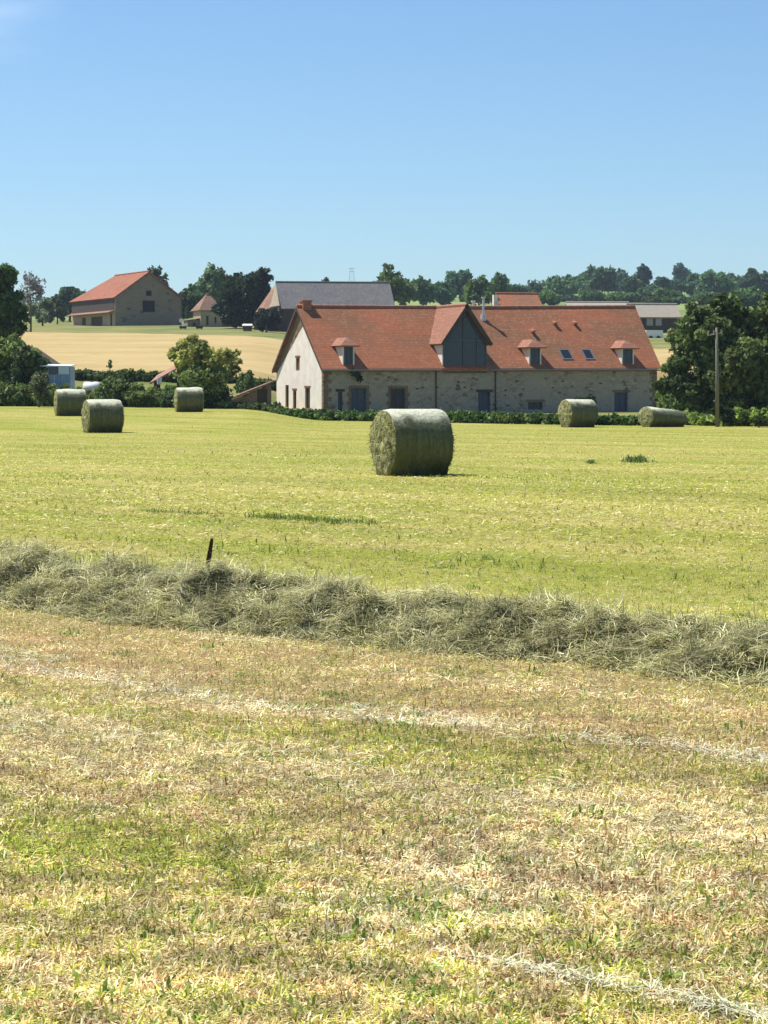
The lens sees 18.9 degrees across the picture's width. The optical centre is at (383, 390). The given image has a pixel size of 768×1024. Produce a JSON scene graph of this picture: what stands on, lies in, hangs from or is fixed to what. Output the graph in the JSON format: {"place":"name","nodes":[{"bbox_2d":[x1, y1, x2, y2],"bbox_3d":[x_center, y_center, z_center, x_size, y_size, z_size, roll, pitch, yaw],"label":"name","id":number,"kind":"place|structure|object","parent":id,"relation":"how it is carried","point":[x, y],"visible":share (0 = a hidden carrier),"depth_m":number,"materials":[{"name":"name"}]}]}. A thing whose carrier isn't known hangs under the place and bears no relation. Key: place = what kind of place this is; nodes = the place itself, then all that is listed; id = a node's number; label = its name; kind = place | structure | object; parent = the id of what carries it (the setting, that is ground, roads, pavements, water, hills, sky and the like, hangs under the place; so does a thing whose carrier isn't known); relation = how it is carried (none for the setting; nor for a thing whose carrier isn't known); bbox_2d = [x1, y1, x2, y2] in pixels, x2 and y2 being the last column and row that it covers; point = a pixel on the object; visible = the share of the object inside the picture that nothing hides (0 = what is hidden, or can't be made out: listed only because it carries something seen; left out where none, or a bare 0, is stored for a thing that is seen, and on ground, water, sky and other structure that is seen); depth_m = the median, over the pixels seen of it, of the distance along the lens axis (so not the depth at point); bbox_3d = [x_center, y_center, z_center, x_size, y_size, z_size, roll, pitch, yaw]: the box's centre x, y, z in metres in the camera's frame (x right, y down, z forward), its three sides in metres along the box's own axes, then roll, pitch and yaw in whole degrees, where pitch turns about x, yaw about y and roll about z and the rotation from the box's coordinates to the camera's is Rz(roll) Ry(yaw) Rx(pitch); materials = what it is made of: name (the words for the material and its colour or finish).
{"place":"outdoors","nodes":[
{"label":"outdoors","id":0,"kind":"place"},
{"bbox_2d":[7,332,282,379],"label":"wheat field","id":1,"kind":"structure","parent":0,"point":[135,351],"depth_m":222.82,"materials":[{"name":"beige plant"}]},
{"bbox_2d":[0,291,767,1023],"bbox_3d":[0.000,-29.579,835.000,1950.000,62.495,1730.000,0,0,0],"label":"ground","id":2,"kind":"structure","parent":0,"point":[52,423],"depth_m":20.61,"materials":[{"name":"green plant"}]},
{"bbox_2d":[0,262,30,359],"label":"broad tree","id":3,"kind":"object","parent":2,"relation":"on","point":[13,310],"visible":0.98,"depth_m":155.36,"materials":[{"name":"green plant"}]},
{"bbox_2d":[0,332,41,385],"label":"shrub","id":4,"kind":"object","parent":2,"relation":"on","point":[13,346],"visible":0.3,"depth_m":145.17,"materials":[{"name":"green plant"}]},
{"bbox_2d":[8,344,50,384],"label":"shrub","id":5,"kind":"object","parent":2,"relation":"on","point":[25,365],"visible":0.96,"depth_m":143.62,"materials":[{"name":"green plant"}]},
{"bbox_2d":[1,347,59,384],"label":"timber shed","id":6,"kind":"structure","parent":2,"relation":"on","point":[52,361],"depth_m":148.25,"materials":[{"name":"tile"}]},
{"bbox_2d":[18,271,46,331],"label":"bare tree","id":7,"kind":"object","parent":2,"relation":"on","point":[32,283],"visible":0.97,"depth_m":299.58,"materials":[{"name":"grey plant"}]},
{"bbox_2d":[28,371,50,406],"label":"shrub","id":8,"kind":"object","parent":2,"relation":"on","point":[38,382],"visible":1,"depth_m":137.96,"materials":[{"name":"green plant"}]},
{"bbox_2d":[28,298,55,325],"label":"leafy tree","id":9,"kind":"object","parent":2,"relation":"on","point":[44,312],"visible":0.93,"depth_m":379.66,"materials":[{"name":"green plant"}]},
{"bbox_2d":[40,364,75,405],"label":"metal shed","id":10,"kind":"structure","parent":2,"relation":"on","point":[59,374],"depth_m":143.61,"materials":[{"name":"blue metal"}]},
{"bbox_2d":[50,367,57,373],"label":"window","id":11,"kind":"structure","parent":10,"relation":"in","point":[53,370],"depth_m":143.56,"materials":[{"name":"blue glass"}]},
{"bbox_2d":[48,296,68,323],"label":"leafy tree","id":12,"kind":"object","parent":2,"relation":"on","point":[61,312],"visible":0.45,"depth_m":399.56,"materials":[{"name":"green plant"}]},
{"bbox_2d":[52,286,85,321],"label":"leafy tree","id":13,"kind":"object","parent":2,"relation":"on","point":[67,295],"visible":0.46,"depth_m":418.90,"materials":[{"name":"green plant"}]},
{"bbox_2d":[53,389,86,415],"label":"hay bale","id":14,"kind":"object","parent":2,"relation":"on","point":[68,402],"visible":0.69,"depth_m":111.49,"materials":[{"name":"green plant"}]},
{"bbox_2d":[0,377,178,406],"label":"hedge","id":15,"kind":"object","parent":2,"relation":"on","point":[20,394],"visible":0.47,"depth_m":142.05,"materials":[{"name":"green plant"}]},
{"bbox_2d":[83,381,99,391],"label":"water tank","id":16,"kind":"object","parent":2,"relation":"on","point":[90,384],"visible":0.47,"depth_m":147.12,"materials":[{"name":"white paint"}]},
{"bbox_2d":[81,399,124,432],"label":"hay bale","id":17,"kind":"object","parent":2,"relation":"on","point":[102,415],"visible":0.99,"depth_m":89.52,"materials":[{"name":"green plant"}]},
{"bbox_2d":[96,368,138,401],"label":"shrub","id":18,"kind":"object","parent":2,"relation":"on","point":[107,388],"visible":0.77,"depth_m":139.42,"materials":[{"name":"green plant"}]},
{"bbox_2d":[66,270,183,325],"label":"stone barn","id":19,"kind":"structure","parent":2,"relation":"on","point":[145,298],"depth_m":375.55,"materials":[{"name":"beige stone"}]},
{"bbox_2d":[92,316,101,325],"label":"door","id":20,"kind":"structure","parent":19,"relation":"in","point":[96,321],"depth_m":380.18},
{"bbox_2d":[143,300,154,311],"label":"window","id":21,"kind":"structure","parent":19,"relation":"in","point":[148,306],"depth_m":374.83,"materials":[{"name":"grey glass"}]},
{"bbox_2d":[124,390,160,406],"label":"shrub","id":22,"kind":"object","parent":2,"relation":"on","point":[144,397],"visible":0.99,"depth_m":136.62,"materials":[{"name":"green plant"}]},
{"bbox_2d":[147,265,172,288],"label":"leafy tree","id":23,"kind":"object","parent":2,"relation":"on","point":[157,272],"visible":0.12,"depth_m":404.23,"materials":[{"name":"green plant"}]},
{"bbox_2d":[150,366,181,388],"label":"open shelter","id":24,"kind":"object","parent":2,"relation":"on","point":[163,374],"visible":0.34,"depth_m":141.12,"materials":[{"name":"red tile"}]},
{"bbox_2d":[75,368,276,390],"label":"field hedge","id":25,"kind":"object","parent":2,"relation":"on","point":[95,375],"visible":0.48,"depth_m":169.92,"materials":[{"name":"green plant"}]},
{"bbox_2d":[174,387,203,411],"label":"hay bale","id":26,"kind":"object","parent":2,"relation":"on","point":[190,399],"visible":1,"depth_m":121.49,"materials":[{"name":"green plant"}]},
{"bbox_2d":[178,281,203,318],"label":"leafy tree","id":27,"kind":"object","parent":2,"relation":"on","point":[191,296],"visible":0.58,"depth_m":384.29,"materials":[{"name":"green plant"}]},
{"bbox_2d":[165,333,242,402],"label":"round bush","id":28,"kind":"object","parent":2,"relation":"on","point":[194,358],"visible":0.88,"depth_m":132.93,"materials":[{"name":"green plant"}]},
{"bbox_2d":[183,293,238,326],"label":"stone cottage","id":29,"kind":"structure","parent":2,"relation":"on","point":[203,316],"depth_m":352.69,"materials":[{"name":"brown tile"}]},
{"bbox_2d":[196,262,227,300],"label":"leafy tree","id":30,"kind":"object","parent":2,"relation":"on","point":[210,281],"visible":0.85,"depth_m":370.35,"materials":[{"name":"green plant"}]},
{"bbox_2d":[157,390,283,410],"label":"hedge","id":31,"kind":"object","parent":2,"relation":"on","point":[167,400],"visible":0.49,"depth_m":132.04,"materials":[{"name":"green plant"}]},
{"bbox_2d":[210,267,273,328],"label":"round tree","id":32,"kind":"object","parent":2,"relation":"on","point":[241,299],"visible":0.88,"depth_m":335.73,"materials":[{"name":"green plant"}]},
{"bbox_2d":[233,370,258,393],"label":"shrub","id":33,"kind":"object","parent":2,"relation":"on","point":[246,382],"visible":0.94,"depth_m":159.62,"materials":[{"name":"green plant"}]},
{"bbox_2d":[242,324,251,330],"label":"field shelter","id":34,"kind":"object","parent":2,"relation":"on","point":[247,327],"visible":1,"depth_m":318.00,"materials":[{"name":"white paint"}]},
{"bbox_2d":[230,381,273,402],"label":"lean to","id":35,"kind":"object","parent":2,"relation":"on","point":[262,394],"visible":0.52,"depth_m":152.21,"materials":[{"name":"brown tile"}]},
{"bbox_2d":[257,389,266,402],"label":"door","id":36,"kind":"structure","parent":35,"relation":"in","point":[261,393],"depth_m":152.34,"materials":[{"name":"grey wood"}]},
{"bbox_2d":[253,308,281,331],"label":"shrub","id":37,"kind":"object","parent":2,"relation":"on","point":[265,319],"visible":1,"depth_m":317.70,"materials":[{"name":"green plant"}]},
{"bbox_2d":[254,281,394,331],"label":"slate barn","id":38,"kind":"structure","parent":2,"relation":"on","point":[282,298],"depth_m":329.78,"materials":[{"name":"grey tile"}]},
{"bbox_2d":[22,279,683,306],"bbox_3d":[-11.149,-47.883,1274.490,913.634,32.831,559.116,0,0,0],"label":"woods","id":39,"kind":"object","parent":2,"relation":"on","point":[528,286],"depth_m":1018.51,"materials":[{"name":"green plant"}]},
{"bbox_2d":[2,446,761,584],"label":"meadow weeds","id":40,"kind":"object","parent":2,"relation":"on","point":[297,517],"visible":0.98,"depth_m":29.32,"materials":[{"name":"green plant"}]},
{"bbox_2d":[0,531,767,696],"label":"hay windrow","id":41,"kind":"object","parent":2,"relation":"on","point":[223,598],"visible":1,"depth_m":15.37,"materials":[{"name":"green plant"}]},
{"bbox_2d":[206,538,212,567],"bbox_3d":[-1.383,1.340,17.600,0.172,0.421,0.037,0,0,0],"label":"weed stalk","id":42,"kind":"object","parent":41,"relation":"on","point":[209,555],"visible":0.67,"depth_m":17.59,"materials":[{"name":"brown plant"}]},
{"bbox_2d":[0,547,767,1023],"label":"meadow weeds","id":43,"kind":"object","parent":2,"relation":"on","point":[356,923],"visible":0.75,"depth_m":7.38,"materials":[{"name":"green plant"}]},
{"bbox_2d":[0,644,767,1023],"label":"straw litter","id":44,"kind":"object","parent":2,"relation":"on","point":[650,986],"visible":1,"depth_m":8.59,"materials":[{"name":"beige plant"}]},
{"bbox_2d":[376,263,416,304],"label":"skyline tree","id":45,"kind":"object","parent":2,"relation":"on","point":[403,290],"visible":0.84,"depth_m":427.83,"materials":[{"name":"green plant"}]},
{"bbox_2d":[367,407,455,475],"bbox_3d":[0.540,1.039,45.006,1.538,1.404,1.351,0,0,-24],"label":"hay bale","id":46,"kind":"object","parent":2,"relation":"on","point":[405,442],"visible":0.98,"depth_m":44.52,"materials":[{"name":"green plant"}]},
{"bbox_2d":[410,275,436,304],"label":"skyline tree","id":47,"kind":"object","parent":2,"relation":"on","point":[426,291],"visible":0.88,"depth_m":518.56,"materials":[{"name":"green plant"}]},
{"bbox_2d":[432,280,456,304],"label":"skyline tree","id":48,"kind":"object","parent":2,"relation":"on","point":[446,295],"visible":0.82,"depth_m":539.15,"materials":[{"name":"green plant"}]},
{"bbox_2d":[267,407,640,425],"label":"hedge","id":49,"kind":"object","parent":2,"relation":"on","point":[473,416],"visible":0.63,"depth_m":115.00,"materials":[{"name":"green plant"}]},
{"bbox_2d":[444,269,472,301],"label":"skyline tree","id":50,"kind":"object","parent":2,"relation":"on","point":[457,281],"visible":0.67,"depth_m":638.37,"materials":[{"name":"green plant"}]},
{"bbox_2d":[272,297,660,412],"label":"farmhouse","id":51,"kind":"object","parent":2,"relation":"on","point":[509,358],"visible":0.92,"depth_m":155.16,"materials":[{"name":"stone"}]},
{"bbox_2d":[286,385,288,406],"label":"window","id":52,"kind":"structure","parent":51,"relation":"in","point":[287,386],"depth_m":156.48,"materials":[{"name":"grey glass"}]},
{"bbox_2d":[306,388,309,409],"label":"window","id":53,"kind":"structure","parent":51,"relation":"in","point":[307,389],"depth_m":152.86,"materials":[{"name":"grey glass"}]},
{"bbox_2d":[338,392,341,411],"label":"window","id":54,"kind":"structure","parent":51,"relation":"in","point":[339,393],"depth_m":150.67,"materials":[{"name":"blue glass"}]},
{"bbox_2d":[351,388,365,411],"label":"door","id":55,"kind":"structure","parent":51,"relation":"in","point":[358,395],"depth_m":151.19,"materials":[{"name":"blue wood"}]},
{"bbox_2d":[391,388,404,408],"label":"window","id":56,"kind":"structure","parent":51,"relation":"in","point":[397,394],"depth_m":152.26,"materials":[{"name":"blue glass"}]},
{"bbox_2d":[478,392,489,411],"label":"door","id":57,"kind":"structure","parent":51,"relation":"in","point":[483,397],"depth_m":154.70,"materials":[{"name":"blue wood"}]},
{"bbox_2d":[528,402,541,409],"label":"window","id":58,"kind":"structure","parent":51,"relation":"in","point":[531,405],"depth_m":156.18,"materials":[{"name":"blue glass"}]},
{"bbox_2d":[614,393,626,410],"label":"door","id":59,"kind":"structure","parent":51,"relation":"in","point":[620,399],"depth_m":158.79,"materials":[{"name":"blue wood"}]},
{"bbox_2d":[462,274,497,305],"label":"skyline tree","id":60,"kind":"object","parent":2,"relation":"on","point":[476,290],"visible":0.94,"depth_m":468.65,"materials":[{"name":"green plant"}]},
{"bbox_2d":[490,272,511,302],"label":"skyline tree","id":61,"kind":"object","parent":2,"relation":"on","point":[501,282],"visible":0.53,"depth_m":518.80,"materials":[{"name":"green plant"}]},
{"bbox_2d":[491,292,541,305],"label":"brick house","id":62,"kind":"structure","parent":2,"relation":"on","point":[514,298],"depth_m":302.01,"materials":[{"name":"tile"}]},
{"bbox_2d":[511,284,525,291],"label":"skyline tree","id":63,"kind":"object","parent":2,"relation":"on","point":[517,288],"visible":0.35,"depth_m":598.07,"materials":[{"name":"green plant"}]},
{"bbox_2d":[525,282,542,294],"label":"skyline tree","id":64,"kind":"object","parent":2,"relation":"on","point":[536,287],"visible":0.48,"depth_m":699.00,"materials":[{"name":"green plant"}]},
{"bbox_2d":[538,289,561,304],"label":"skyline tree","id":65,"kind":"object","parent":2,"relation":"on","point":[549,297],"visible":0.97,"depth_m":558.52,"materials":[{"name":"green plant"}]},
{"bbox_2d":[541,274,582,294],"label":"skyline tree","id":66,"kind":"object","parent":2,"relation":"on","point":[564,285],"visible":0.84,"depth_m":696.77,"materials":[{"name":"green plant"}]},
{"bbox_2d":[558,399,598,426],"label":"hay bale","id":67,"kind":"object","parent":2,"relation":"on","point":[578,413],"visible":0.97,"depth_m":102.55,"materials":[{"name":"green plant"}]},
{"bbox_2d":[571,272,585,293],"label":"skyline tree","id":68,"kind":"object","parent":2,"relation":"on","point":[581,280],"visible":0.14,"depth_m":796.40,"materials":[{"name":"green plant"}]},
{"bbox_2d":[574,395,596,402],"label":"shrub","id":69,"kind":"object","parent":2,"relation":"on","point":[593,398],"visible":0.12,"depth_m":108.93,"materials":[{"name":"green plant"}]},
{"bbox_2d":[577,288,605,300],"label":"skyline tree","id":70,"kind":"object","parent":2,"relation":"on","point":[587,294],"visible":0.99,"depth_m":617.83,"materials":[{"name":"green plant"}]},
{"bbox_2d":[565,301,628,304],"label":"long shed","id":71,"kind":"structure","parent":2,"relation":"on","point":[595,302],"depth_m":331.92,"materials":[{"name":"stone"}]},
{"bbox_2d":[580,264,617,292],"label":"skyline tree","id":72,"kind":"object","parent":2,"relation":"on","point":[601,278],"visible":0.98,"depth_m":757.70,"materials":[{"name":"green plant"}]},
{"bbox_2d":[613,268,628,290],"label":"skyline tree","id":73,"kind":"object","parent":2,"relation":"on","point":[621,273],"visible":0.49,"depth_m":896.98,"materials":[{"name":"green plant"}]},
{"bbox_2d":[605,291,639,301],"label":"skyline tree","id":74,"kind":"object","parent":2,"relation":"on","point":[621,296],"visible":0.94,"depth_m":598.02,"materials":[{"name":"green plant"}]},
{"bbox_2d":[561,293,692,303],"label":"field hedge","id":75,"kind":"object","parent":2,"relation":"on","point":[572,297],"visible":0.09,"depth_m":621.83,"materials":[{"name":"green plant"}]},
{"bbox_2d":[619,276,644,292],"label":"skyline tree","id":76,"kind":"object","parent":2,"relation":"on","point":[628,284],"visible":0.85,"depth_m":737.34,"materials":[{"name":"green plant"}]},
{"bbox_2d":[619,454,654,462],"bbox_3d":[5.823,1.558,52.944,0.900,0.214,1.429,0,0,25],"label":"weed tuft","id":77,"kind":"object","parent":2,"relation":"on","point":[639,458],"visible":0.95,"depth_m":52.79,"materials":[{"name":"green plant"}]},
{"bbox_2d":[631,263,652,286],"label":"skyline tree","id":78,"kind":"object","parent":2,"relation":"on","point":[643,274],"visible":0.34,"depth_m":758.33,"materials":[{"name":"green plant"}]},
{"bbox_2d":[637,283,658,296],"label":"skyline tree","id":79,"kind":"object","parent":2,"relation":"on","point":[641,291],"visible":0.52,"depth_m":718.26,"materials":[{"name":"green plant"}]},
{"bbox_2d":[626,303,680,332],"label":"outbuilding","id":80,"kind":"structure","parent":2,"relation":"on","point":[659,316],"depth_m":318.50,"materials":[{"name":"grey metal"}]},
{"bbox_2d":[646,318,652,325],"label":"window","id":81,"kind":"structure","parent":80,"relation":"in","point":[649,321],"depth_m":318.11,"materials":[{"name":"grey glass"}]},
{"bbox_2d":[645,330,662,337],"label":"white trailer","id":82,"kind":"object","parent":2,"relation":"on","point":[654,333],"visible":0.69,"depth_m":296.11,"materials":[{"name":"paint"}]},
{"bbox_2d":[637,407,686,426],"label":"hay bale","id":83,"kind":"object","parent":2,"relation":"on","point":[654,417],"visible":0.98,"depth_m":103.47,"materials":[{"name":"green plant"}]},
{"bbox_2d":[653,276,673,289],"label":"skyline tree","id":84,"kind":"object","parent":2,"relation":"on","point":[663,282],"visible":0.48,"depth_m":737.63,"materials":[{"name":"green plant"}]},
{"bbox_2d":[645,286,685,304],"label":"skyline tree","id":85,"kind":"object","parent":2,"relation":"on","point":[662,295],"visible":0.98,"depth_m":557.68,"materials":[{"name":"green plant"}]},
{"bbox_2d":[656,393,678,409],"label":"shrub","id":86,"kind":"object","parent":2,"relation":"on","point":[669,401],"visible":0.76,"depth_m":117.65,"materials":[{"name":"green plant"}]},
{"bbox_2d":[653,390,693,411],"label":"shrub","id":87,"kind":"object","parent":2,"relation":"on","point":[657,398],"visible":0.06,"depth_m":123.82,"materials":[{"name":"green plant"}]},
{"bbox_2d":[670,278,683,294],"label":"skyline tree","id":88,"kind":"object","parent":2,"relation":"on","point":[677,284],"visible":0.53,"depth_m":757.85,"materials":[{"name":"green plant"}]},
{"bbox_2d":[672,262,691,280],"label":"skyline tree","id":89,"kind":"object","parent":2,"relation":"on","point":[681,271],"visible":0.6,"depth_m":898.45,"materials":[{"name":"green plant"}]},
{"bbox_2d":[682,273,702,295],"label":"skyline tree","id":90,"kind":"object","parent":2,"relation":"on","point":[691,281],"visible":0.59,"depth_m":758.95,"materials":[{"name":"green plant"}]},
{"bbox_2d":[690,291,720,306],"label":"skyline tree","id":91,"kind":"object","parent":2,"relation":"on","point":[700,298],"visible":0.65,"depth_m":516.83,"materials":[{"name":"green plant"}]},
{"bbox_2d":[648,292,767,414],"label":"broad tree","id":92,"kind":"object","parent":2,"relation":"on","point":[743,358],"visible":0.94,"depth_m":121.31,"materials":[{"name":"green plant"}]},
{"bbox_2d":[649,405,767,426],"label":"bramble bank","id":93,"kind":"structure","parent":2,"relation":"on","point":[742,417],"depth_m":106.18,"materials":[{"name":"green plant"}]},
{"bbox_2d":[707,328,722,426],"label":"utility pole","id":94,"kind":"object","parent":2,"relation":"on","point":[715,332],"visible":0.92,"depth_m":103.94,"materials":[{"name":"brown wood"}]},
{"bbox_2d":[693,269,736,293],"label":"skyline tree","id":95,"kind":"object","parent":2,"relation":"on","point":[714,281],"visible":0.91,"depth_m":698.07,"materials":[{"name":"green plant"}]},
{"bbox_2d":[711,404,735,426],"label":"shrub","id":96,"kind":"object","parent":2,"relation":"on","point":[726,415],"visible":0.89,"depth_m":104.76,"materials":[{"name":"green plant"}]},
{"bbox_2d":[727,273,745,285],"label":"skyline tree","id":97,"kind":"object","parent":2,"relation":"on","point":[732,276],"visible":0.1,"depth_m":719.67,"materials":[{"name":"green plant"}]},
{"bbox_2d":[730,285,763,307],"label":"skyline tree","id":98,"kind":"object","parent":2,"relation":"on","point":[752,296],"visible":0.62,"depth_m":497.25,"materials":[{"name":"green plant"}]},
{"bbox_2d":[734,268,767,293],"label":"skyline tree","id":99,"kind":"object","parent":2,"relation":"on","point":[753,277],"visible":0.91,"depth_m":677.70,"materials":[{"name":"green plant"}]},
{"bbox_2d":[748,415,767,427],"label":"shrub","id":100,"kind":"object","parent":2,"relation":"on","point":[758,420],"visible":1,"depth_m":101.86,"materials":[{"name":"green plant"}]},
{"bbox_2d":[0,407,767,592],"bbox_3d":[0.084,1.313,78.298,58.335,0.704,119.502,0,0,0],"label":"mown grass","id":101,"kind":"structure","parent":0,"point":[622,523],"depth_m":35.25,"materials":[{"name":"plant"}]},
{"bbox_2d":[0,0,767,302],"label":"sky","id":102,"kind":"structure","parent":0,"point":[299,140],"materials":[{"name":"blue"}]},
{"bbox_2d":[653,348,695,379],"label":"wheat field","id":103,"kind":"structure","parent":0,"point":[662,355],"depth_m":219.45,"materials":[{"name":"beige plant"}]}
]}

